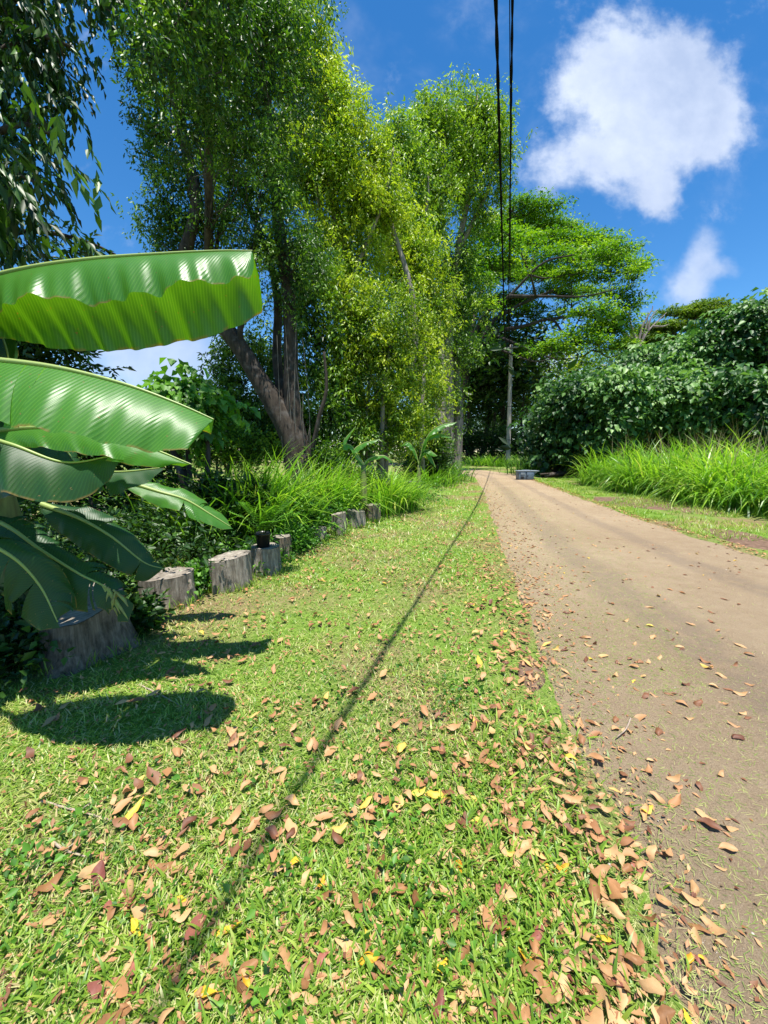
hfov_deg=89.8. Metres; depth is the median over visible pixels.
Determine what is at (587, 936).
fallen leaf
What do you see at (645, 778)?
pebbles
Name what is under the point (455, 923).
fallen leaf
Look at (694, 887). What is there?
fallen leaf
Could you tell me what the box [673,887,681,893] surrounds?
fallen leaf
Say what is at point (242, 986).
fallen leaf
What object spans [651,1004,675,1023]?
fallen leaf
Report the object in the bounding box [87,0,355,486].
leaning tree
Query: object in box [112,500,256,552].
leafy shrub
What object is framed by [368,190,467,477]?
leafy young tree
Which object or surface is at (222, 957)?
fallen leaf
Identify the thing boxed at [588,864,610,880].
fallen leaf
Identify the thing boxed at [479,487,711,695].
drifted clippings
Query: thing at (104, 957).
fallen leaf
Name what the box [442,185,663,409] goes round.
umbrella tree
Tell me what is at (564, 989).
fallen leaf
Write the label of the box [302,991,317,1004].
fallen leaf
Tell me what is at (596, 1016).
fallen leaf
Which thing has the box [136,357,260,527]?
leafy shrub
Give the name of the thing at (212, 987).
fallen leaf
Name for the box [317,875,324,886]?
fallen leaf
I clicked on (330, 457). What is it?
leafy shrub
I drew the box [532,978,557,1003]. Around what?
fallen leaf
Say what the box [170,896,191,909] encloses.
fallen leaf
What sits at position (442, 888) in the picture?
fallen leaf
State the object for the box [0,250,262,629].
banana plant
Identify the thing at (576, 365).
forest tree
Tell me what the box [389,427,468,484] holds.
leafy shrub
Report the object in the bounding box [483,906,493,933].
fallen leaf
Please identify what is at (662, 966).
fallen leaf
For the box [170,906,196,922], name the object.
fallen leaf
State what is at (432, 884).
fallen leaf
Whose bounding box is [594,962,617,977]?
fallen leaf
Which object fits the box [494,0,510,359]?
overhead cable
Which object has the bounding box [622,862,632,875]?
fallen leaf
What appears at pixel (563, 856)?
fallen leaf
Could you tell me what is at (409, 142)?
tall gum tree
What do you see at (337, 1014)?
fallen leaf
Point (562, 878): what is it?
fallen leaf
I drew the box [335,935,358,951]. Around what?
fallen leaf
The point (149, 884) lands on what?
fallen leaf
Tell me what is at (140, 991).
fallen leaf
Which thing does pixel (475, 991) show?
fallen leaf
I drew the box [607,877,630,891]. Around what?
fallen leaf
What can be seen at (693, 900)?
fallen leaf
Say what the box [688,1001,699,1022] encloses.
fallen leaf
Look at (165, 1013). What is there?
fallen leaf
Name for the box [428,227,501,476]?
tall gum tree
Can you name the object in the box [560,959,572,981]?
fallen leaf
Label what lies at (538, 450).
broadleaf bush
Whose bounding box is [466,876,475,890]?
fallen leaf
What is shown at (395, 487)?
leafy shrub
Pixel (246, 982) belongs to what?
fallen leaf
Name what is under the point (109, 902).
fallen leaf
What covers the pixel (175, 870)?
fallen leaf
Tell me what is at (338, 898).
fallen leaf
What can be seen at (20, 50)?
overhanging tree
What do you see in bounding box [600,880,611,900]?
fallen leaf
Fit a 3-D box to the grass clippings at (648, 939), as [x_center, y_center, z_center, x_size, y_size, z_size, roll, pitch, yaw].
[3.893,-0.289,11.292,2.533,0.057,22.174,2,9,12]
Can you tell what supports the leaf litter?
on the dirt road
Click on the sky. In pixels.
(651, 114)
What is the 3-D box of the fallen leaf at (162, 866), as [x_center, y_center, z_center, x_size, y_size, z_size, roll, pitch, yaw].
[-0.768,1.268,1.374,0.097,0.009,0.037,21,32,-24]
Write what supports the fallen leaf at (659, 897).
on the dirt road
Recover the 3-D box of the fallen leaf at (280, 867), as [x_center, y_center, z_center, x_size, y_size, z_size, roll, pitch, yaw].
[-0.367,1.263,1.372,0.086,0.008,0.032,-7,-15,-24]
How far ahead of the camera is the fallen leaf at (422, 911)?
1.23 m
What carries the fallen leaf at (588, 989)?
on the leaf litter
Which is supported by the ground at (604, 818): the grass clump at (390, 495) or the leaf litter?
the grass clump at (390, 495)
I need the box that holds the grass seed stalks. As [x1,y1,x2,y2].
[611,415,767,476]
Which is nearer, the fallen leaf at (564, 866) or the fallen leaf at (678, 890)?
the fallen leaf at (678, 890)
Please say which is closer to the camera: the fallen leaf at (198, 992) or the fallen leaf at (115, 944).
the fallen leaf at (198, 992)
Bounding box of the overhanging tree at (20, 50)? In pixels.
[0,0,145,383]
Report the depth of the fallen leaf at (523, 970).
1.09 m
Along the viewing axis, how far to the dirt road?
2.52 m
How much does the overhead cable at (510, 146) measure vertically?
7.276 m
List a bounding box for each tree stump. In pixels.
[36,583,141,678]
[138,567,196,608]
[208,550,252,593]
[250,542,281,576]
[273,534,291,561]
[312,526,326,541]
[331,511,346,535]
[346,509,366,528]
[366,503,380,521]
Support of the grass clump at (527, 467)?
on the ground at (604, 818)
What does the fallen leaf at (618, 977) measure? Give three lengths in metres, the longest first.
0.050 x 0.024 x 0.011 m
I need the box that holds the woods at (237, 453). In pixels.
[79,422,342,462]
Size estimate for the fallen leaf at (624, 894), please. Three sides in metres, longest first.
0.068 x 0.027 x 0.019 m
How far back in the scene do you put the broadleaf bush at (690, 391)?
18.13 m
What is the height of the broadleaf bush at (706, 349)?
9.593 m
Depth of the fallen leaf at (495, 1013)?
1.00 m
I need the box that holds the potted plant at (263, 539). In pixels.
[228,496,299,547]
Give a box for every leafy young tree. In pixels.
[300,256,451,479]
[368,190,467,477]
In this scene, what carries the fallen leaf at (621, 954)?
on the grass clippings at (648, 939)
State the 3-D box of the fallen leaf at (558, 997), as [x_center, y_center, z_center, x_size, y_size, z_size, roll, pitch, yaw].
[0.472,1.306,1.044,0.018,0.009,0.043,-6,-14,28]
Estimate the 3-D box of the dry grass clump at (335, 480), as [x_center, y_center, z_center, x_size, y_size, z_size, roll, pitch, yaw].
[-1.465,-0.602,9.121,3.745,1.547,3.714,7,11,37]
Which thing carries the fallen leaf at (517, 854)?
on the lush grass at (465, 933)
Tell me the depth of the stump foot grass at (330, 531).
4.05 m
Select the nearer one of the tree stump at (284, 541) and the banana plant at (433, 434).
the tree stump at (284, 541)
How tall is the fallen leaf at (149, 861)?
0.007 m
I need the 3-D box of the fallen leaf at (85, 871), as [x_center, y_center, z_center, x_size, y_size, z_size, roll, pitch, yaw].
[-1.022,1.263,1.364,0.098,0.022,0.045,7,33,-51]
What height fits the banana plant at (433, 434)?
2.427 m
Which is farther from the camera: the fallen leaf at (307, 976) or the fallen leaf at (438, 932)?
the fallen leaf at (438, 932)
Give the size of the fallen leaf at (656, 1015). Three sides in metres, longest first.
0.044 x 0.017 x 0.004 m
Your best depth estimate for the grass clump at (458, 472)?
18.97 m
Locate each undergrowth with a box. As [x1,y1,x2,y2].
[0,466,346,710]
[166,452,471,600]
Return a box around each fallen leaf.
[31,870,63,892]
[32,910,64,925]
[78,857,111,878]
[79,885,89,889]
[79,1012,91,1023]
[87,980,108,999]
[90,947,111,961]
[91,856,104,891]
[96,1004,129,1023]
[102,900,112,909]
[104,901,120,925]
[104,976,131,998]
[107,937,118,957]
[113,1020,124,1023]
[118,1002,131,1016]
[121,901,132,907]
[121,951,135,975]
[124,884,139,915]
[126,961,134,978]
[127,868,145,874]
[127,879,133,896]
[130,914,140,937]
[131,906,152,921]
[131,984,148,995]
[144,876,155,904]
[144,933,154,953]
[148,858,155,869]
[153,861,172,873]
[157,907,165,916]
[158,1007,174,1023]
[162,945,169,965]
[170,860,178,874]
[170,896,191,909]
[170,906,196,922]
[173,959,179,975]
[181,913,206,944]
[188,985,220,999]
[193,986,202,999]
[197,982,223,1003]
[204,954,230,974]
[204,990,222,1008]
[209,921,241,939]
[218,937,232,965]
[233,981,248,993]
[237,957,261,980]
[239,985,259,1013]
[241,968,255,980]
[241,972,249,988]
[246,928,254,939]
[250,1004,257,1021]
[263,879,269,895]
[268,862,291,872]
[279,937,289,971]
[288,988,294,1004]
[291,856,301,864]
[299,869,309,890]
[301,959,313,988]
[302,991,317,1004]
[315,951,328,969]
[316,884,334,899]
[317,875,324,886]
[318,920,331,934]
[332,1009,343,1016]
[334,892,339,904]
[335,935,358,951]
[343,910,357,929]
[346,946,351,962]
[347,888,375,912]
[357,951,378,964]
[365,888,381,896]
[370,930,383,939]
[375,850,384,878]
[375,960,392,975]
[384,872,389,880]
[384,960,395,967]
[387,882,406,898]
[412,859,424,872]
[412,889,419,910]
[419,907,427,918]
[422,881,434,890]
[429,924,441,946]
[432,987,445,1023]
[436,956,447,973]
[438,883,448,899]
[441,921,457,935]
[446,902,461,929]
[447,852,456,871]
[447,992,457,1023]
[448,889,455,903]
[456,859,461,872]
[457,974,481,996]
[458,945,469,959]
[458,983,467,1004]
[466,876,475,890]
[470,959,474,973]
[475,905,499,917]
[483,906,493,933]
[488,897,503,936]
[488,913,508,934]
[493,1000,500,1021]
[496,878,505,895]
[499,889,517,905]
[500,882,512,890]
[502,996,517,1021]
[513,849,523,880]
[518,947,548,982]
[518,953,543,989]
[519,1006,530,1023]
[521,964,527,976]
[528,920,545,944]
[529,935,539,958]
[530,938,543,970]
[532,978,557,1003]
[537,852,546,863]
[537,863,547,880]
[543,917,552,924]
[550,876,565,882]
[550,982,562,996]
[552,970,570,994]
[555,991,561,1001]
[556,863,568,871]
[557,956,580,971]
[559,852,568,866]
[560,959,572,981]
[560,983,576,1008]
[566,987,574,1001]
[568,909,582,926]
[570,953,579,971]
[571,920,592,944]
[578,856,584,879]
[579,932,596,940]
[580,999,603,1023]
[583,982,615,1009]
[585,986,596,994]
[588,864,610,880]
[589,878,599,908]
[591,976,602,985]
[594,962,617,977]
[596,935,613,941]
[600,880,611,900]
[600,900,625,918]
[602,995,629,1023]
[603,973,615,985]
[606,955,615,963]
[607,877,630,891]
[607,881,623,901]
[611,977,624,987]
[614,974,628,995]
[615,960,630,992]
[616,980,627,1011]
[618,943,627,968]
[620,881,627,897]
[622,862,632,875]
[624,952,647,965]
[625,959,633,972]
[626,917,637,947]
[628,885,645,893]
[631,862,649,873]
[632,977,665,995]
[635,858,645,868]
[635,873,652,880]
[637,912,655,920]
[637,939,644,956]
[651,1000,659,1023]
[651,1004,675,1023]
[655,892,675,906]
[659,960,665,973]
[659,991,665,1002]
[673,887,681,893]
[681,891,707,905]
[683,983,697,994]
[683,1008,692,1023]
[686,952,693,964]
[686,963,692,976]
[688,923,711,933]
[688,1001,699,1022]
[690,875,699,894]
[690,924,701,947]
[691,952,701,964]
[700,916,732,934]
[701,953,707,966]
[708,968,718,974]
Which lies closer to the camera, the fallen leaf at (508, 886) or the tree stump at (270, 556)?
the fallen leaf at (508, 886)
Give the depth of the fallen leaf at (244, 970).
1.08 m
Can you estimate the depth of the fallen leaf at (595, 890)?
1.28 m
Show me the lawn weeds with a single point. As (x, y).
(263, 990)
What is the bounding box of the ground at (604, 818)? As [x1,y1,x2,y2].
[0,452,767,1023]
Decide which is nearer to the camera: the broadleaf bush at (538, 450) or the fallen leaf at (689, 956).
the fallen leaf at (689, 956)
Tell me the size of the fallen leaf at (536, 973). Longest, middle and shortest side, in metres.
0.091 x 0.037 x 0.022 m
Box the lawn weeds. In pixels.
[0,658,520,1023]
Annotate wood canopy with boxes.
[366,286,606,435]
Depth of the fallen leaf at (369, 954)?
1.11 m
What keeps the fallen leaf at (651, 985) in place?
on the ground at (604, 818)
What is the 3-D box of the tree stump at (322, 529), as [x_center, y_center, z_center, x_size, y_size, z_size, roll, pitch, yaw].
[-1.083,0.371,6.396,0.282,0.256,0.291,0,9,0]
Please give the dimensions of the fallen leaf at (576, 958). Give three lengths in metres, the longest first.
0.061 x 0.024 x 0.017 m
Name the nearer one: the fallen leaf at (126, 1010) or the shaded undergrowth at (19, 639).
the fallen leaf at (126, 1010)
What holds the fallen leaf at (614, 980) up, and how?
on the lush grass at (465, 933)
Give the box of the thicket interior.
[492,308,766,469]
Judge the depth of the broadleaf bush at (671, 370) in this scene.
19.48 m
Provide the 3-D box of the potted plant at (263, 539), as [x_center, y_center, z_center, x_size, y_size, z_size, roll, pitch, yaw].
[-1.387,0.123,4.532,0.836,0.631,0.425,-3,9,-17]
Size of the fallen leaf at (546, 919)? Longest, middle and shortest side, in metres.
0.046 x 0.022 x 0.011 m
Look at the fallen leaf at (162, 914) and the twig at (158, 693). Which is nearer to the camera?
the fallen leaf at (162, 914)
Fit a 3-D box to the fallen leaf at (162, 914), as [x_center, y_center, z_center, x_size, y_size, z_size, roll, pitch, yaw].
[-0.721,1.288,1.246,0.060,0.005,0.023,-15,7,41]
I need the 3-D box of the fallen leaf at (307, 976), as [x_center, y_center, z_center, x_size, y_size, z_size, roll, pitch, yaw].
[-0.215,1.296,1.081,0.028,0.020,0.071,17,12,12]
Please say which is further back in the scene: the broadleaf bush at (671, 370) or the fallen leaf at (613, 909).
the broadleaf bush at (671, 370)
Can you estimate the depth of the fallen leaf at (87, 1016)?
1.01 m
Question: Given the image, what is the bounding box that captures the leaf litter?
[0,474,767,1023]
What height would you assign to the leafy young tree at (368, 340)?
7.508 m
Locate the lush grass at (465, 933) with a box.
[0,673,690,1023]
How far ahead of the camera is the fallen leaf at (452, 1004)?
1.01 m
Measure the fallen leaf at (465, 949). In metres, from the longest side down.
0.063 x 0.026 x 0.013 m
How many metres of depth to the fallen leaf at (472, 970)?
1.10 m
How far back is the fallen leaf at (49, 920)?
1.22 m
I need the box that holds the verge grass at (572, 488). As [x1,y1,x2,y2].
[534,474,767,553]
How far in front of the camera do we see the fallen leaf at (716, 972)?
1.12 m
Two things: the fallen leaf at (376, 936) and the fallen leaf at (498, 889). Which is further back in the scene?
the fallen leaf at (498, 889)
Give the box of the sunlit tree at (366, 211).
[249,0,424,472]
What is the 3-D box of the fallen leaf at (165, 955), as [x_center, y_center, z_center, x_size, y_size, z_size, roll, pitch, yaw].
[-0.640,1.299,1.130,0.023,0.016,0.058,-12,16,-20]
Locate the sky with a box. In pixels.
[0,0,767,451]
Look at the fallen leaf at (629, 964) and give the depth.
1.10 m
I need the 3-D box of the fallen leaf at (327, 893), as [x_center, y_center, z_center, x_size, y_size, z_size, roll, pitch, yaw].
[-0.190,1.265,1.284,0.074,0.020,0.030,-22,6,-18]
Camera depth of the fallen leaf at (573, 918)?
1.22 m
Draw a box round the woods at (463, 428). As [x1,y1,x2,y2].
[274,388,718,459]
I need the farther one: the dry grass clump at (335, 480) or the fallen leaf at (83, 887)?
the dry grass clump at (335, 480)
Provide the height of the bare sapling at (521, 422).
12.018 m
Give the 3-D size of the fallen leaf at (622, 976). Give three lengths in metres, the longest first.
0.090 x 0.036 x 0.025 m
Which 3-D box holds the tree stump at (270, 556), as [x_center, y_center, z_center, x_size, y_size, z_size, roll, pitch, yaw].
[-1.454,0.586,4.759,0.367,0.372,0.414,0,9,0]
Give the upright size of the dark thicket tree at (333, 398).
8.303 m
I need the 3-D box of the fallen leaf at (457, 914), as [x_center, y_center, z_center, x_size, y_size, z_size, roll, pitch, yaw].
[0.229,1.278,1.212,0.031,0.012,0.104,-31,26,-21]
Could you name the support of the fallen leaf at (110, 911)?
on the lush grass at (465, 933)
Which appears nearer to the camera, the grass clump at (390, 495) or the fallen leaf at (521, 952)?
the fallen leaf at (521, 952)
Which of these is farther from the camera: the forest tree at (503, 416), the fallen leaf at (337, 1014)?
the forest tree at (503, 416)
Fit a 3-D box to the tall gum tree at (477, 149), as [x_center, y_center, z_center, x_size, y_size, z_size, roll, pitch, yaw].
[4.502,-11.589,20.060,4.742,19.668,4.126,-7,11,-36]
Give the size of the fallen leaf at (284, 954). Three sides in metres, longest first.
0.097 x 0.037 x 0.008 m
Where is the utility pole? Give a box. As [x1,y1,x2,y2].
[505,344,517,461]
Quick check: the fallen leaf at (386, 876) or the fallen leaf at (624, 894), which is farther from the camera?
the fallen leaf at (386, 876)
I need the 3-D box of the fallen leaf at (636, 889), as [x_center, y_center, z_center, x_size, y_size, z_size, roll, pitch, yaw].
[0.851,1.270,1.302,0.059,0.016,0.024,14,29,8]
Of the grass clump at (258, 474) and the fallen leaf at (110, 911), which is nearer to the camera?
the fallen leaf at (110, 911)
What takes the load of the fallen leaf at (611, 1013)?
on the ground at (604, 818)
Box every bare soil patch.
[518,659,544,691]
[592,497,720,515]
[700,528,767,549]
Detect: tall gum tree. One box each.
[367,92,454,479]
[401,63,472,468]
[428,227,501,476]
[433,63,537,468]
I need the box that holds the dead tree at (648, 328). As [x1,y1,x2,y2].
[623,306,668,348]
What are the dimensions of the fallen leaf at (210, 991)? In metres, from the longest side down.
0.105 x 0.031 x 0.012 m
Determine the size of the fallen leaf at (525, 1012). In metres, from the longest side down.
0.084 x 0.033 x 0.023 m
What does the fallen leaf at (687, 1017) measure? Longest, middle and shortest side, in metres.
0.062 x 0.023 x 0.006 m
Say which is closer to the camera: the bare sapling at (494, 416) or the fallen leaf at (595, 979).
the fallen leaf at (595, 979)
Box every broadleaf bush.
[507,365,602,474]
[529,370,603,414]
[535,365,623,477]
[565,362,678,466]
[605,331,696,454]
[611,352,720,456]
[642,361,761,454]
[650,300,767,456]
[681,287,767,452]
[685,362,767,453]
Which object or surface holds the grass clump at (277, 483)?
on the ground at (604, 818)
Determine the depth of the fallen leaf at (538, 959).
1.13 m
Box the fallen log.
[541,471,572,477]
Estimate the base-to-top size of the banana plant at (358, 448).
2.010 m
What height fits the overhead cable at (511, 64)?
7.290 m
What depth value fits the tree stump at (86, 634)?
2.67 m
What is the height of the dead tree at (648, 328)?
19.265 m
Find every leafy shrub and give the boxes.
[19,499,85,561]
[23,359,195,537]
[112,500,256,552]
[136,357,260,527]
[165,414,281,478]
[179,461,278,544]
[269,482,341,533]
[291,436,394,499]
[371,473,417,512]
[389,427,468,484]
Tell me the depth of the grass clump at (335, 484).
7.65 m
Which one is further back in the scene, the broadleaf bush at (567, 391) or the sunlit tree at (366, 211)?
the broadleaf bush at (567, 391)
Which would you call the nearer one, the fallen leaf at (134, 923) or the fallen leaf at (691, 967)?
the fallen leaf at (691, 967)
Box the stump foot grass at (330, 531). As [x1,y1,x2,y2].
[18,498,409,676]
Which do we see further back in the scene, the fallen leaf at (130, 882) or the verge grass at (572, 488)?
the verge grass at (572, 488)
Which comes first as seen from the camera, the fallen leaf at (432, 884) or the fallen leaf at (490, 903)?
the fallen leaf at (490, 903)
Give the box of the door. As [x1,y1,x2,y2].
[527,472,533,478]
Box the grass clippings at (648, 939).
[472,480,767,1023]
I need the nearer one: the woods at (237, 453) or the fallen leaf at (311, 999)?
the fallen leaf at (311, 999)
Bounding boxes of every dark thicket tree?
[197,323,281,477]
[231,219,392,480]
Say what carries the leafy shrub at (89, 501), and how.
on the ground at (604, 818)
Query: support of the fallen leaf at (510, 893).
on the lush grass at (465, 933)
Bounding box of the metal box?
[515,470,537,479]
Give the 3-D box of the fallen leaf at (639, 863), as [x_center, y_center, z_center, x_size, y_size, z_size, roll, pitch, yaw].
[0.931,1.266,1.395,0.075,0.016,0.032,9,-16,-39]
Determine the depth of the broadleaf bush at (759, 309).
19.33 m
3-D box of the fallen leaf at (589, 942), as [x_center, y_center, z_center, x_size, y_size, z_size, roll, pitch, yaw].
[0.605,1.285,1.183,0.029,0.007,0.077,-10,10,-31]
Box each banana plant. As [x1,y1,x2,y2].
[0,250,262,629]
[342,428,392,517]
[400,422,456,496]
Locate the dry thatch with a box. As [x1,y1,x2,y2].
[0,514,647,1023]
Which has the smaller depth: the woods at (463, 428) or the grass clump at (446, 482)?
the grass clump at (446, 482)
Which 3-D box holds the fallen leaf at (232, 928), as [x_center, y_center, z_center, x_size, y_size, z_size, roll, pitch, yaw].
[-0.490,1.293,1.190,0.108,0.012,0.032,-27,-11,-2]
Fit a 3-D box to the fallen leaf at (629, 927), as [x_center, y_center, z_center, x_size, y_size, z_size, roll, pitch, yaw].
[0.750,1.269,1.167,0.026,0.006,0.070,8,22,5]
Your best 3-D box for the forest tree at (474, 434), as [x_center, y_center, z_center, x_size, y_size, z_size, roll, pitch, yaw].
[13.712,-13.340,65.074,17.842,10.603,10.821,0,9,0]
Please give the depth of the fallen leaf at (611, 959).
1.11 m
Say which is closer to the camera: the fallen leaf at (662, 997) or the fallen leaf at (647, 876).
the fallen leaf at (662, 997)
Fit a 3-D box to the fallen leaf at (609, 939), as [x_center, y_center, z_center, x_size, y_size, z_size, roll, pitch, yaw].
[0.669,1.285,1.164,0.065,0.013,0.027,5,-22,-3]
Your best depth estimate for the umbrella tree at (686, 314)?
51.57 m
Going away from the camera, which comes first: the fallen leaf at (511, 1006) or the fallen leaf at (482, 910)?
the fallen leaf at (511, 1006)
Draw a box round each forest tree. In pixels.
[462,409,514,459]
[463,283,511,457]
[466,320,537,461]
[497,327,582,426]
[537,330,616,381]
[575,347,621,378]
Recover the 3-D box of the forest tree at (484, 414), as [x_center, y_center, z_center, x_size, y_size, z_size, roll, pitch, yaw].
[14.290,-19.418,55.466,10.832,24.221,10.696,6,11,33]
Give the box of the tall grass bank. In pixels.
[560,422,767,517]
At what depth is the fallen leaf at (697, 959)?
1.14 m
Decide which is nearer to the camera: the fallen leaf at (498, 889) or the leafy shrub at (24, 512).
the fallen leaf at (498, 889)
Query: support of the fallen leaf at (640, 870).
on the ground at (604, 818)
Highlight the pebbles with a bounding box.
[483,494,767,1003]
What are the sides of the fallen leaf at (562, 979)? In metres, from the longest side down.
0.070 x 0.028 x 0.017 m
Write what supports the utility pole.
on the ground at (604, 818)
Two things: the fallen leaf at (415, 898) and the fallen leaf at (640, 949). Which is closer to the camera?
the fallen leaf at (640, 949)
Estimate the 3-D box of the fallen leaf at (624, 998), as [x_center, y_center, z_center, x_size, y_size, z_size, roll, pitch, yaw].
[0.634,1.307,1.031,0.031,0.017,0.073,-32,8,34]
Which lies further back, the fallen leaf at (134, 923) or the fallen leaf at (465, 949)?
the fallen leaf at (134, 923)
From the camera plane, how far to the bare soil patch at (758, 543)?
6.49 m
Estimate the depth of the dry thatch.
1.55 m
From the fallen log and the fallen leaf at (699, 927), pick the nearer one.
the fallen leaf at (699, 927)
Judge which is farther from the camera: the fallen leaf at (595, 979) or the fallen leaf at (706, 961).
the fallen leaf at (706, 961)
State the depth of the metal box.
20.36 m
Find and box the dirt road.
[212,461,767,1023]
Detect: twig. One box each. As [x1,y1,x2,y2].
[41,800,108,819]
[49,837,85,856]
[139,684,181,706]
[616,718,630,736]
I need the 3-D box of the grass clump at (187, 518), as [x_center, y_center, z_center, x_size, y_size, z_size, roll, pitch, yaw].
[-2.826,-0.092,6.157,3.989,1.542,3.661,5,10,27]
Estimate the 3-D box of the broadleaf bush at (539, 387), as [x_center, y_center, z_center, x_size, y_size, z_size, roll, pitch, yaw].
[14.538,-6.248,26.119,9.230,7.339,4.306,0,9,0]
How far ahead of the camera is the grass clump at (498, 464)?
37.97 m
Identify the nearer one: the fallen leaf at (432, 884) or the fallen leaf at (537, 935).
the fallen leaf at (537, 935)
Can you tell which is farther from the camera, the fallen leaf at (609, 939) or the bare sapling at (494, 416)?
the bare sapling at (494, 416)
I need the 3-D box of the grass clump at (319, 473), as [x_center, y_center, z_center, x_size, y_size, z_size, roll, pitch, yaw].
[-1.874,-0.576,8.174,4.151,1.678,4.644,-7,11,-38]
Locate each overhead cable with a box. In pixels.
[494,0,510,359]
[508,0,513,348]
[509,0,512,339]
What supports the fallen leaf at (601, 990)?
on the leaf litter
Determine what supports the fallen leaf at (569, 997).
on the ground at (604, 818)
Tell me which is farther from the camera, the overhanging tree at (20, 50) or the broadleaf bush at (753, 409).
the broadleaf bush at (753, 409)
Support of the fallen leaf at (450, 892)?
on the lush grass at (465, 933)
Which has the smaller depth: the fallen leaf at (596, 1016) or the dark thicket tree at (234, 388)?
the fallen leaf at (596, 1016)
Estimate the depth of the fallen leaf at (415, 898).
1.26 m
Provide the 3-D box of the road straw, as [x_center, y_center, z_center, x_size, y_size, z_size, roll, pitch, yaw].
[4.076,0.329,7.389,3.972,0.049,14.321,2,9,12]
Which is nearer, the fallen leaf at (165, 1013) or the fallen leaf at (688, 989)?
the fallen leaf at (165, 1013)
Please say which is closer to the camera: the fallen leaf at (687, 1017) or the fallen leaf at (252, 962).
the fallen leaf at (687, 1017)
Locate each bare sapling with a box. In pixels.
[465,399,469,460]
[491,377,496,457]
[520,367,528,453]
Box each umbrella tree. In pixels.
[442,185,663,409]
[610,293,754,358]
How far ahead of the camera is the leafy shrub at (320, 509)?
6.72 m
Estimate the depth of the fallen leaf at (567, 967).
1.09 m
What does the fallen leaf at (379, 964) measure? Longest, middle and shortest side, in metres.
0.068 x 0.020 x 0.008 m
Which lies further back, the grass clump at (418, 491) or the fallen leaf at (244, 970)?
the grass clump at (418, 491)
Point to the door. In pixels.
(530, 475)
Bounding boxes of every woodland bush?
[462,416,504,461]
[477,424,536,463]
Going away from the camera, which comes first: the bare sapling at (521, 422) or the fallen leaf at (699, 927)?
the fallen leaf at (699, 927)
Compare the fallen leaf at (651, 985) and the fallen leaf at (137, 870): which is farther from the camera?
the fallen leaf at (137, 870)
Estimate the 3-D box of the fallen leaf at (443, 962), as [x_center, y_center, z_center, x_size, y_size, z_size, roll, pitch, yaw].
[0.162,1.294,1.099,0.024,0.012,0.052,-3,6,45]
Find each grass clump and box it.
[90,464,309,561]
[159,437,372,556]
[179,464,313,495]
[214,446,396,521]
[271,457,377,508]
[302,456,402,530]
[327,461,443,519]
[368,469,450,513]
[388,466,465,491]
[391,453,480,483]
[464,454,498,465]
[469,453,521,466]
[488,450,570,475]
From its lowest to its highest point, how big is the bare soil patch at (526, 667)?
0.047 m
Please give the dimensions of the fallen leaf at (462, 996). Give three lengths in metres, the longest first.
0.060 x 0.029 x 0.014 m
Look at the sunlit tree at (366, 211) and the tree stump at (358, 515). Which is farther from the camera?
the sunlit tree at (366, 211)
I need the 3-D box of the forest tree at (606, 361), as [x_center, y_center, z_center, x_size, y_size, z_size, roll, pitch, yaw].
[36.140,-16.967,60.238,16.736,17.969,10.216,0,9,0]
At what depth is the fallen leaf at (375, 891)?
1.28 m
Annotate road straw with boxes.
[503,494,767,1022]

